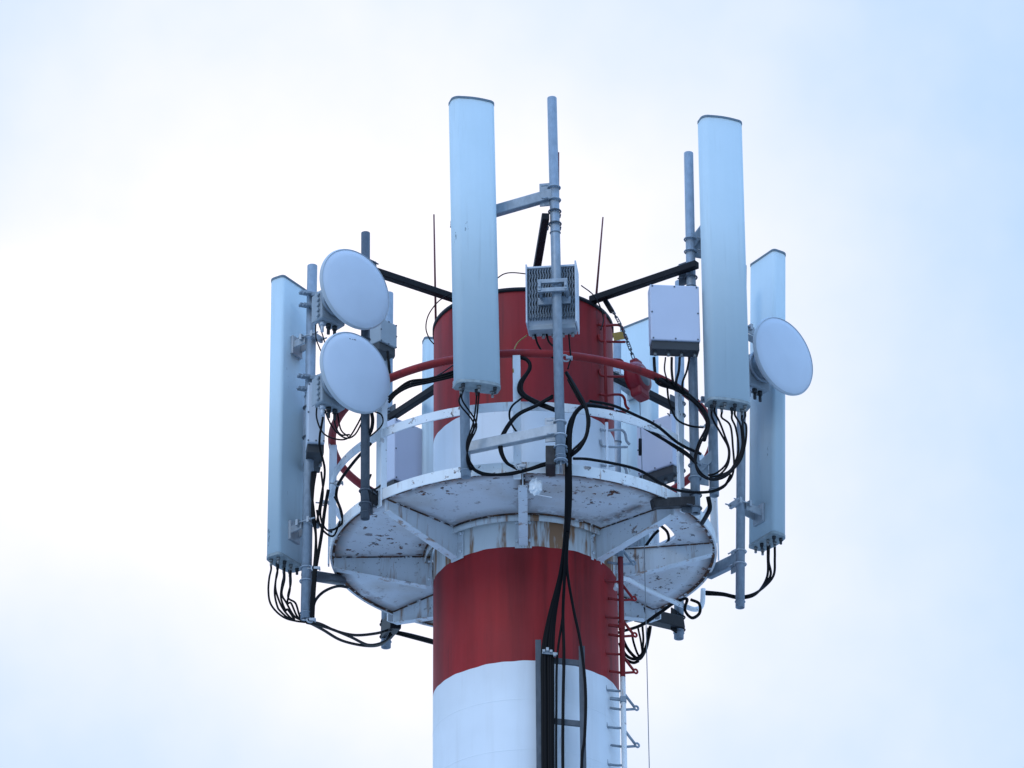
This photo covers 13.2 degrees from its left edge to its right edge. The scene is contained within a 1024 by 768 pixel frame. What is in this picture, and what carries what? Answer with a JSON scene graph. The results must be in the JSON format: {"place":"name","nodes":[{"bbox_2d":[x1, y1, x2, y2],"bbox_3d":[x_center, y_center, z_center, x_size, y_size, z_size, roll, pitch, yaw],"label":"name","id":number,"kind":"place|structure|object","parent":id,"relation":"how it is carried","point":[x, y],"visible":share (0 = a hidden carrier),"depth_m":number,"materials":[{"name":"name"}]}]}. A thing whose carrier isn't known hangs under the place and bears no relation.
{"place":"outdoors","nodes":[
{"label":"outdoors","id":0,"kind":"place"},
{"bbox_2d":[282,567,301,620],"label":"cable","id":1,"kind":"object","parent":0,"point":[284,599],"visible":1,"depth_m":33.95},
{"bbox_2d":[0,0,1023,767],"label":"sky","id":2,"kind":"structure","parent":0,"point":[162,162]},
{"bbox_2d":[705,546,768,598],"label":"cable","id":3,"kind":"object","parent":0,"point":[765,580],"visible":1,"depth_m":34.87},
{"bbox_3d":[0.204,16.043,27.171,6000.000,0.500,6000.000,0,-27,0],"label":"ground","id":4,"kind":"structure","parent":0,"visible":0},
{"bbox_2d":[432,287,620,767],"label":"tower","id":5,"kind":"structure","parent":4,"relation":"on","point":[493,589],"depth_m":33.92,"materials":[{"name":"red paint"}]},
{"bbox_2d":[387,384,433,420],"bbox_3d":[-0.683,0.042,36.712,0.112,0.200,1.433,16,-32,-29],"label":"support arm","id":6,"kind":"object","parent":5,"relation":"attached to","point":[411,403],"visible":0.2,"depth_m":36.92},
{"bbox_2d":[370,259,451,301],"bbox_3d":[-0.801,-0.761,34.883,1.052,0.225,0.109,24,-36,-38],"label":"support arm","id":7,"kind":"object","parent":5,"relation":"attached to","point":[414,284],"visible":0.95,"depth_m":34.90},
{"bbox_2d":[433,214,436,318],"bbox_3d":[-0.619,-0.860,35.806,0.036,1.166,0.020,0,-27,0],"label":"lightning rod","id":8,"kind":"object","parent":5,"relation":"attached to","point":[435,307],"visible":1,"depth_m":35.84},
{"bbox_2d":[328,349,718,626],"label":"service platform","id":9,"kind":"structure","parent":5,"relation":"attached to","point":[381,559],"depth_m":34.09,"materials":[{"name":"paint"}]},
{"bbox_2d":[299,565,345,584],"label":"support arm","id":10,"kind":"object","parent":9,"relation":"attached to","point":[330,578],"visible":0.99,"depth_m":34.53},
{"bbox_2d":[300,264,316,620],"bbox_3d":[-1.578,0.428,34.511,0.092,3.068,0.092,0,-27,0],"label":"antenna pole","id":11,"kind":"object","parent":10,"relation":"attached to","point":[308,464],"visible":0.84,"depth_m":34.31,"materials":[{"name":"metal"}]},
{"bbox_2d":[267,275,326,575],"bbox_3d":[-1.653,0.287,34.679,0.444,2.497,0.350,-17,-31,29],"label":"panel antenna","id":12,"kind":"object","parent":11,"relation":"attached to","point":[288,335],"visible":0.99,"depth_m":34.64,"materials":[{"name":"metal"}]},
{"bbox_2d":[267,566,298,621],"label":"cable","id":13,"kind":"object","parent":12,"relation":"hanging from","point":[271,605],"visible":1,"depth_m":33.95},
{"bbox_2d":[275,567,303,622],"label":"cable","id":14,"kind":"object","parent":12,"relation":"hanging from","point":[279,601],"visible":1,"depth_m":33.95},
{"bbox_2d":[280,574,304,622],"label":"cable","id":15,"kind":"object","parent":12,"relation":"hanging from","point":[287,609],"visible":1,"depth_m":33.92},
{"bbox_2d":[310,471,316,617],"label":"cable","id":16,"kind":"object","parent":12,"relation":"hanging from","point":[315,475],"visible":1,"depth_m":34.02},
{"bbox_2d":[310,471,316,617],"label":"cable","id":17,"kind":"object","parent":12,"relation":"hanging from","point":[314,597],"visible":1,"depth_m":34.03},
{"bbox_2d":[312,471,315,617],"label":"cable","id":18,"kind":"object","parent":12,"relation":"hanging from","point":[315,551],"visible":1,"depth_m":33.96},
{"bbox_2d":[302,383,324,472],"bbox_3d":[-1.555,0.356,34.565,0.164,0.625,0.404,3,-27,-7],"label":"radio unit","id":19,"kind":"object","parent":11,"relation":"attached to","point":[311,435],"visible":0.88,"depth_m":34.38,"materials":[{"name":"metal"}]},
{"bbox_2d":[307,566,319,570],"bbox_3d":[-1.519,1.413,33.959,0.106,0.055,0.060,0,-27,0],"label":"cable clamp","id":20,"kind":"object","parent":11,"relation":"attached to","point":[317,567],"visible":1,"depth_m":33.95,"materials":[{"name":"metal"}]},
{"bbox_2d":[316,489,329,565],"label":"cable","id":21,"kind":"object","parent":20,"relation":"attached to","point":[322,524],"visible":1,"depth_m":34.05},
{"bbox_2d":[315,585,348,603],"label":"cable","id":22,"kind":"object","parent":11,"relation":"attached to","point":[328,589],"visible":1,"depth_m":34.41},
{"bbox_2d":[296,332,389,420],"bbox_3d":[-1.488,0.046,34.275,0.674,0.737,0.974,20,-34,-35],"label":"microwave dish","id":23,"kind":"object","parent":11,"relation":"attached to","point":[353,376],"visible":1,"depth_m":33.95,"materials":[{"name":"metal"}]},
{"bbox_2d":[316,417,325,523],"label":"cable","id":24,"kind":"object","parent":23,"relation":"hanging from","point":[324,468],"visible":1,"depth_m":34.18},
{"bbox_2d":[315,407,360,440],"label":"cable","id":25,"kind":"object","parent":23,"relation":"hanging from","point":[332,437],"visible":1,"depth_m":33.98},
{"bbox_2d":[299,249,388,334],"bbox_3d":[-1.501,-0.609,34.608,0.674,0.756,0.966,20,-34,-35],"label":"microwave dish","id":26,"kind":"object","parent":11,"relation":"attached to","point":[353,292],"visible":1,"depth_m":34.28,"materials":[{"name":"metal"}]},
{"bbox_2d":[305,621,387,636],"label":"cable","id":27,"kind":"object","parent":11,"relation":"attached to","point":[369,634],"visible":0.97,"depth_m":35.15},
{"bbox_2d":[306,621,392,646],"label":"cable","id":28,"kind":"object","parent":11,"relation":"attached to","point":[352,637],"visible":1,"depth_m":34.57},
{"bbox_2d":[312,625,391,646],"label":"cable","id":29,"kind":"object","parent":11,"relation":"attached to","point":[338,638],"visible":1,"depth_m":34.60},
{"bbox_2d":[359,488,377,514],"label":"support arm","id":30,"kind":"object","parent":9,"relation":"attached to","point":[373,498],"visible":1,"depth_m":33.70},
{"bbox_2d":[360,231,370,520],"bbox_3d":[-1.129,-0.080,34.161,0.082,2.476,0.082,-1,-27,0],"label":"antenna pole","id":31,"kind":"object","parent":30,"relation":"attached to","point":[365,512],"visible":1,"depth_m":33.84,"materials":[{"name":"metal"}]},
{"bbox_2d":[336,442,371,486],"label":"cable","id":32,"kind":"object","parent":31,"relation":"attached to","point":[358,456],"visible":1,"depth_m":34.08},
{"bbox_2d":[379,616,400,638],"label":"support arm","id":33,"kind":"object","parent":9,"relation":"attached to","point":[392,628],"visible":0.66,"depth_m":35.93},
{"bbox_2d":[380,291,392,648],"bbox_3d":[-1.040,0.692,37.002,0.092,3.287,0.092,0,-27,0],"label":"antenna pole","id":34,"kind":"object","parent":33,"relation":"attached to","point":[387,644],"visible":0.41,"depth_m":37.38,"materials":[{"name":"metal"}]},
{"bbox_2d":[370,320,396,361],"bbox_3d":[-1.055,-0.314,37.319,0.230,0.325,0.449,-11,-29,19],"label":"radio unit","id":35,"kind":"object","parent":34,"relation":"attached to","point":[383,337],"visible":0.79,"depth_m":37.18,"materials":[{"name":"metal"}]},
{"bbox_2d":[387,418,421,486],"bbox_3d":[-0.978,0.710,36.786,0.400,0.665,0.462,23,-35,-38],"label":"radio unit","id":36,"kind":"object","parent":34,"relation":"attached to","point":[404,454],"visible":0.44,"depth_m":36.61,"materials":[{"name":"metal"}]},
{"bbox_2d":[395,633,432,644],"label":"cable","id":37,"kind":"object","parent":33,"relation":"attached to","point":[416,638],"visible":0.84,"depth_m":35.78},
{"bbox_2d":[397,631,432,641],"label":"cable","id":38,"kind":"object","parent":33,"relation":"attached to","point":[415,635],"visible":0.86,"depth_m":35.78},
{"bbox_2d":[388,375,453,402],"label":"cable","id":39,"kind":"object","parent":9,"relation":"hanging from","point":[414,385],"visible":0.94,"depth_m":33.96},
{"bbox_2d":[388,373,453,399],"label":"cable","id":40,"kind":"object","parent":9,"relation":"hanging from","point":[416,382],"visible":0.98,"depth_m":33.97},
{"bbox_2d":[388,370,453,397],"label":"cable","id":41,"kind":"object","parent":9,"relation":"hanging from","point":[414,380],"visible":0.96,"depth_m":33.98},
{"bbox_2d":[422,336,433,559],"bbox_3d":[-0.580,0.776,36.708,0.350,2.533,0.165,6,-28,-13],"label":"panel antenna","id":42,"kind":"object","parent":9,"relation":"attached to","point":[427,407],"visible":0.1,"depth_m":36.87,"materials":[{"name":"plastic"}]},
{"bbox_2d":[517,356,554,411],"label":"cable","id":43,"kind":"object","parent":9,"relation":"hanging from","point":[520,393],"visible":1,"depth_m":33.61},
{"bbox_2d":[520,357,554,408],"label":"cable","id":44,"kind":"object","parent":9,"relation":"hanging from","point":[524,379],"visible":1,"depth_m":33.65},
{"bbox_2d":[529,477,551,497],"bbox_3d":[0.212,0.780,33.329,0.175,0.170,0.065,0,-27,0],"label":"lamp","id":45,"kind":"object","parent":9,"relation":"hanging from","point":[535,486],"visible":1,"depth_m":33.31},
{"bbox_2d":[545,444,567,475],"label":"support arm","id":46,"kind":"object","parent":9,"relation":"attached to","point":[550,457],"visible":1,"depth_m":33.25},
{"bbox_2d":[476,461,567,475],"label":"cable","id":47,"kind":"object","parent":46,"relation":"attached to","point":[526,470],"visible":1,"depth_m":33.30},
{"bbox_2d":[547,96,565,463],"bbox_3d":[0.339,-0.824,33.926,0.086,3.166,0.086,-1,-27,0],"label":"antenna pole","id":48,"kind":"object","parent":46,"relation":"attached to","point":[555,232],"visible":1,"depth_m":33.90,"materials":[{"name":"metal"}]},
{"bbox_2d":[469,417,566,453],"bbox_3d":[0.029,0.385,33.359,0.778,0.249,0.108,-4,-27,7],"label":"support arm","id":49,"kind":"object","parent":48,"relation":"attached to","point":[547,432],"visible":1,"depth_m":33.32},
{"bbox_2d":[460,391,471,478],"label":"antenna pole","id":50,"kind":"object","parent":49,"relation":"attached to","point":[465,471],"visible":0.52,"depth_m":33.40,"materials":[{"name":"metal"}]},
{"bbox_2d":[471,459,567,475],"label":"cable","id":51,"kind":"object","parent":50,"relation":"attached to","point":[480,473],"visible":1,"depth_m":33.30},
{"bbox_2d":[498,395,553,465],"bbox_3d":[0.103,0.357,33.435,0.425,0.621,0.071,2,-27,-5],"label":"cable","id":52,"kind":"object","parent":49,"relation":"hanging from","point":[499,448],"visible":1,"depth_m":33.42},
{"bbox_2d":[500,396,553,469],"bbox_3d":[0.109,0.367,33.431,0.411,0.613,0.072,2,-27,-5],"label":"cable","id":53,"kind":"object","parent":49,"relation":"hanging from","point":[517,416],"visible":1,"depth_m":33.45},
{"bbox_2d":[496,183,560,216],"bbox_3d":[-0.009,-1.392,34.273,0.784,0.313,0.108,-4,-27,7],"label":"support arm","id":54,"kind":"object","parent":48,"relation":"attached to","point":[542,197],"visible":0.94,"depth_m":34.23},
{"bbox_2d":[448,96,500,397],"bbox_3d":[-0.324,-0.998,34.016,0.350,2.546,0.450,7,-28,-15],"label":"panel antenna","id":55,"kind":"object","parent":54,"relation":"attached to","point":[475,314],"visible":1,"depth_m":33.81,"materials":[{"name":"plastic"}]},
{"bbox_2d":[458,394,474,469],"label":"cable","id":56,"kind":"object","parent":55,"relation":"hanging from","point":[464,410],"visible":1,"depth_m":33.28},
{"bbox_2d":[461,390,476,469],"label":"cable","id":57,"kind":"object","parent":55,"relation":"hanging from","point":[470,412],"visible":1,"depth_m":33.27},
{"bbox_2d":[466,395,476,469],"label":"cable","id":58,"kind":"object","parent":55,"relation":"hanging from","point":[471,430],"visible":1,"depth_m":33.27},
{"bbox_2d":[467,392,479,469],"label":"cable","id":59,"kind":"object","parent":55,"relation":"hanging from","point":[474,425],"visible":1,"depth_m":33.28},
{"bbox_2d":[525,260,579,338],"bbox_3d":[0.302,-0.663,33.952,0.391,0.585,0.370,-3,-27,5],"label":"radio unit","id":60,"kind":"object","parent":48,"relation":"attached to","point":[539,282],"visible":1,"depth_m":33.92,"materials":[{"name":"metal"}]},
{"bbox_2d":[544,403,595,767],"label":"cable","id":61,"kind":"object","parent":46,"relation":"attached to","point":[545,682],"visible":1,"depth_m":33.36,"materials":[{"name":"rubber"}]},
{"bbox_2d":[547,403,601,767],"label":"cable","id":62,"kind":"object","parent":46,"relation":"attached to","point":[548,685],"visible":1,"depth_m":33.32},
{"bbox_2d":[565,371,589,456],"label":"cable","id":63,"kind":"object","parent":46,"relation":"attached to","point":[585,437],"visible":1,"depth_m":33.41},
{"bbox_2d":[613,340,621,471],"bbox_3d":[0.867,0.749,36.656,0.080,2.487,0.080,0,-27,1],"label":"antenna pole","id":64,"kind":"object","parent":9,"relation":"attached to","point":[617,387],"visible":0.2,"depth_m":36.91,"materials":[{"name":"metal"}]},
{"bbox_2d":[614,317,658,546],"bbox_3d":[0.954,0.625,36.871,0.350,2.663,0.523,-22,-35,37],"label":"panel antenna","id":65,"kind":"object","parent":64,"relation":"attached to","point":[637,332],"visible":0.14,"depth_m":37.20,"materials":[{"name":"plastic"}]},
{"bbox_2d":[618,626,651,660],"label":"cable","id":66,"kind":"object","parent":9,"relation":"hanging from","point":[644,649],"visible":0.84,"depth_m":35.26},
{"bbox_2d":[631,626,643,655],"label":"cable","id":67,"kind":"object","parent":9,"relation":"hanging from","point":[633,642],"visible":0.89,"depth_m":35.34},
{"bbox_2d":[573,457,730,493],"bbox_3d":[1.051,0.677,33.600,1.326,0.197,0.183,12,-30,-23],"label":"cable","id":68,"kind":"object","parent":9,"relation":"hanging from","point":[638,470],"visible":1,"depth_m":33.47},
{"bbox_2d":[616,411,691,455],"bbox_3d":[1.099,0.415,33.978,0.667,0.360,0.076,9,-29,-18],"label":"cable","id":69,"kind":"object","parent":9,"relation":"attached to","point":[663,439],"visible":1,"depth_m":33.97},
{"bbox_2d":[613,576,705,611],"bbox_3d":[1.146,1.619,34.844,0.085,0.530,1.396,-17,-31,28],"label":"bent pipe","id":70,"kind":"object","parent":9,"relation":"hanging from","point":[661,595],"visible":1,"depth_m":34.88,"materials":[{"name":"metal"}]},
{"bbox_2d":[634,607,685,632],"bbox_3d":[1.200,1.882,35.861,0.114,0.292,0.681,-17,-32,29],"label":"support arm","id":71,"kind":"object","parent":9,"relation":"attached to","point":[673,620],"visible":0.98,"depth_m":35.92},
{"bbox_2d":[673,280,683,640],"bbox_3d":[1.387,0.602,36.784,0.092,3.296,0.092,1,-27,1],"label":"antenna pole","id":72,"kind":"object","parent":71,"relation":"attached to","point":[679,635],"visible":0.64,"depth_m":36.96,"materials":[{"name":"metal"}]},
{"bbox_2d":[637,414,685,485],"bbox_3d":[1.295,0.615,36.656,0.360,0.565,0.400,-20,-33,33],"label":"radio unit","id":73,"kind":"object","parent":72,"relation":"attached to","point":[659,460],"visible":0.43,"depth_m":36.49,"materials":[{"name":"metal"}]},
{"bbox_2d":[650,488,701,513],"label":"support arm","id":74,"kind":"object","parent":9,"relation":"attached to","point":[685,502],"visible":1,"depth_m":33.82},
{"bbox_2d":[684,151,700,515],"bbox_3d":[1.404,-0.424,34.590,0.086,3.176,0.086,0,-27,0],"label":"antenna pole","id":75,"kind":"object","parent":74,"relation":"attached to","point":[691,281],"visible":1,"depth_m":34.44,"materials":[{"name":"metal"}]},
{"bbox_2d":[589,399,701,454],"bbox_3d":[1.034,0.317,33.809,0.997,0.238,0.096,15,-31,-27],"label":"cable","id":76,"kind":"object","parent":75,"relation":"attached to","point":[648,421],"visible":1,"depth_m":33.78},
{"bbox_2d":[648,285,699,357],"bbox_3d":[1.262,-0.438,34.469,0.413,0.590,0.306,2,-27,-5],"label":"radio unit","id":77,"kind":"object","parent":75,"relation":"attached to","point":[674,319],"visible":1,"depth_m":34.33,"materials":[{"name":"metal"}]},
{"bbox_2d":[652,357,671,389],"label":"cable","id":78,"kind":"object","parent":77,"relation":"hanging from","point":[654,370],"visible":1,"depth_m":34.17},
{"bbox_2d":[675,357,681,391],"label":"cable","id":79,"kind":"object","parent":77,"relation":"hanging from","point":[678,373],"visible":1,"depth_m":34.17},
{"bbox_2d":[666,388,703,427],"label":"cable","id":80,"kind":"object","parent":75,"relation":"attached to","point":[672,411],"visible":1,"depth_m":34.10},
{"bbox_2d":[684,226,700,258],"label":"support arm","id":81,"kind":"object","parent":75,"relation":"attached to","point":[697,249],"visible":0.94,"depth_m":34.93},
{"bbox_2d":[697,115,750,414],"bbox_3d":[1.612,-0.874,34.759,0.350,2.582,0.471,8,-28,-16],"label":"panel antenna","id":82,"kind":"object","parent":81,"relation":"attached to","point":[724,304],"visible":1,"depth_m":34.54,"materials":[{"name":"plastic"}]},
{"bbox_2d":[696,412,734,492],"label":"cable","id":83,"kind":"object","parent":82,"relation":"hanging from","point":[733,454],"visible":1,"depth_m":33.88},
{"bbox_2d":[684,394,747,478],"bbox_3d":[1.564,0.413,33.929,0.477,0.736,0.074,0,-27,0],"label":"cable","id":84,"kind":"object","parent":82,"relation":"hanging from","point":[705,429],"visible":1,"depth_m":33.87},
{"bbox_2d":[687,395,745,480],"bbox_3d":[1.573,0.424,33.915,0.455,0.736,0.091,0,-27,0],"label":"cable","id":85,"kind":"object","parent":82,"relation":"hanging from","point":[702,439],"visible":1,"depth_m":33.85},
{"bbox_2d":[708,411,727,475],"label":"cable","id":86,"kind":"object","parent":82,"relation":"hanging from","point":[723,438],"visible":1,"depth_m":33.99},
{"bbox_2d":[710,408,730,477],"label":"cable","id":87,"kind":"object","parent":82,"relation":"hanging from","point":[726,440],"visible":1,"depth_m":33.95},
{"bbox_2d":[715,413,739,477],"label":"cable","id":88,"kind":"object","parent":82,"relation":"hanging from","point":[737,436],"visible":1,"depth_m":33.91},
{"bbox_2d":[721,411,742,475],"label":"cable","id":89,"kind":"object","parent":82,"relation":"hanging from","point":[737,419],"visible":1,"depth_m":33.90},
{"bbox_2d":[700,496,711,524],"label":"cable","id":90,"kind":"object","parent":75,"relation":"attached to","point":[707,513],"visible":1,"depth_m":33.70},
{"bbox_2d":[660,378,709,438],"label":"cable","id":91,"kind":"object","parent":9,"relation":"hanging from","point":[687,393],"visible":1,"depth_m":34.18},
{"bbox_2d":[688,450,711,485],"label":"support arm","id":92,"kind":"object","parent":9,"relation":"attached to","point":[705,461],"visible":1,"depth_m":34.05},
{"bbox_2d":[708,408,718,497],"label":"antenna pole","id":93,"kind":"object","parent":92,"relation":"attached to","point":[713,446],"visible":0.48,"depth_m":34.13,"materials":[{"name":"metal"}]},
{"bbox_2d":[707,548,746,578],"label":"support arm","id":94,"kind":"object","parent":9,"relation":"attached to","point":[724,565],"visible":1,"depth_m":34.86},
{"bbox_2d":[735,265,746,608],"bbox_3d":[1.821,0.393,35.258,0.084,3.035,0.084,1,-27,1],"label":"antenna pole","id":95,"kind":"object","parent":94,"relation":"attached to","point":[740,540],"visible":0.41,"depth_m":34.85,"materials":[{"name":"metal"}]},
{"bbox_2d":[725,249,785,555],"bbox_3d":[1.927,0.097,35.527,0.483,2.608,0.350,18,-31,-28],"label":"panel antenna","id":96,"kind":"object","parent":95,"relation":"attached to","point":[765,509],"visible":0.8,"depth_m":35.35,"materials":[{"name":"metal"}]},
{"bbox_2d":[705,551,771,596],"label":"cable","id":97,"kind":"object","parent":96,"relation":"hanging from","point":[770,574],"visible":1,"depth_m":34.86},
{"bbox_2d":[705,547,775,595],"bbox_3d":[1.759,1.526,34.918,0.623,0.477,0.231,-14,-30,24],"label":"cable","id":98,"kind":"object","parent":96,"relation":"hanging from","point":[769,581],"visible":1,"depth_m":34.85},
{"bbox_2d":[749,317,812,401],"bbox_3d":[1.966,-0.128,35.367,0.666,0.666,0.618,23,-35,-37],"label":"microwave dish","id":99,"kind":"object","parent":95,"relation":"attached to","point":[780,359],"visible":0.84,"depth_m":35.17,"materials":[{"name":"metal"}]},
{"bbox_2d":[533,208,561,265],"bbox_3d":[0.267,-1.057,34.591,0.157,0.200,1.082,2,-27,-4],"label":"support arm","id":100,"kind":"object","parent":5,"relation":"attached to","point":[542,235],"visible":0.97,"depth_m":34.33},
{"bbox_2d":[535,640,585,767],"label":"cable tray","id":101,"kind":"object","parent":5,"relation":"attached to","point":[574,723],"visible":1,"depth_m":33.27,"materials":[{"name":"metal"}]},
{"bbox_2d":[555,545,565,767],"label":"cable","id":102,"kind":"object","parent":101,"relation":"attached to","point":[556,682],"visible":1,"depth_m":33.30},
{"bbox_2d":[561,532,568,767],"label":"cable","id":103,"kind":"object","parent":101,"relation":"attached to","point":[563,669],"visible":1,"depth_m":33.40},
{"bbox_2d":[541,402,589,767],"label":"cable","id":104,"kind":"object","parent":101,"relation":"attached to","point":[542,700],"visible":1,"depth_m":33.35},
{"bbox_2d":[566,532,586,767],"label":"cable","id":105,"kind":"object","parent":101,"relation":"attached to","point":[583,667],"visible":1,"depth_m":33.39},
{"bbox_2d":[550,403,607,767],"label":"cable","id":106,"kind":"object","parent":101,"relation":"attached to","point":[551,702],"visible":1,"depth_m":33.32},
{"bbox_2d":[552,404,613,767],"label":"cable","id":107,"kind":"object","parent":101,"relation":"attached to","point":[606,407],"visible":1,"depth_m":33.34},
{"bbox_2d":[595,217,603,293],"bbox_3d":[0.707,-0.998,36.093,0.090,0.824,0.020,0,-27,0],"label":"lightning rod","id":108,"kind":"object","parent":5,"relation":"on","point":[597,281],"visible":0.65,"depth_m":36.09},
{"bbox_2d":[598,314,639,767],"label":"climbing ladder","id":109,"kind":"object","parent":5,"relation":"attached to","point":[622,636],"visible":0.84,"depth_m":34.10,"materials":[{"name":"metal"}]},
{"bbox_2d":[589,260,698,303],"bbox_3d":[1.065,-0.777,35.028,1.027,0.201,0.151,-19,-33,32],"label":"support arm","id":110,"kind":"object","parent":5,"relation":"attached to","point":[681,270],"visible":0.96,"depth_m":34.94},
{"bbox_2d":[603,300,651,767],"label":"fall arrest reel","id":111,"kind":"object","parent":110,"relation":"hanging from","point":[639,387],"visible":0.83,"depth_m":34.70,"materials":[{"name":"red plastic"}]},
{"bbox_2d":[613,371,685,417],"bbox_3d":[0.967,0.012,36.584,0.113,0.202,1.353,-24,-35,38],"label":"support arm","id":112,"kind":"object","parent":5,"relation":"attached to","point":[655,397],"visible":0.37,"depth_m":36.78},
{"bbox_2d":[618,597,701,633],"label":"cable","id":113,"kind":"object","parent":5,"relation":"attached to","point":[695,601],"visible":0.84,"depth_m":35.15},
{"bbox_2d":[626,597,700,630],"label":"cable","id":114,"kind":"object","parent":5,"relation":"attached to","point":[661,612],"visible":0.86,"depth_m":35.00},
{"bbox_3d":[1.495,0.328,34.091,0.106,0.055,0.060,0,-27,0],"label":"cable clamp","id":115,"kind":"object","parent":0,"visible":0},
{"bbox_2d":[657,378,705,420],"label":"cable","id":116,"kind":"object","parent":115,"relation":"attached to","point":[665,383],"visible":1,"depth_m":34.14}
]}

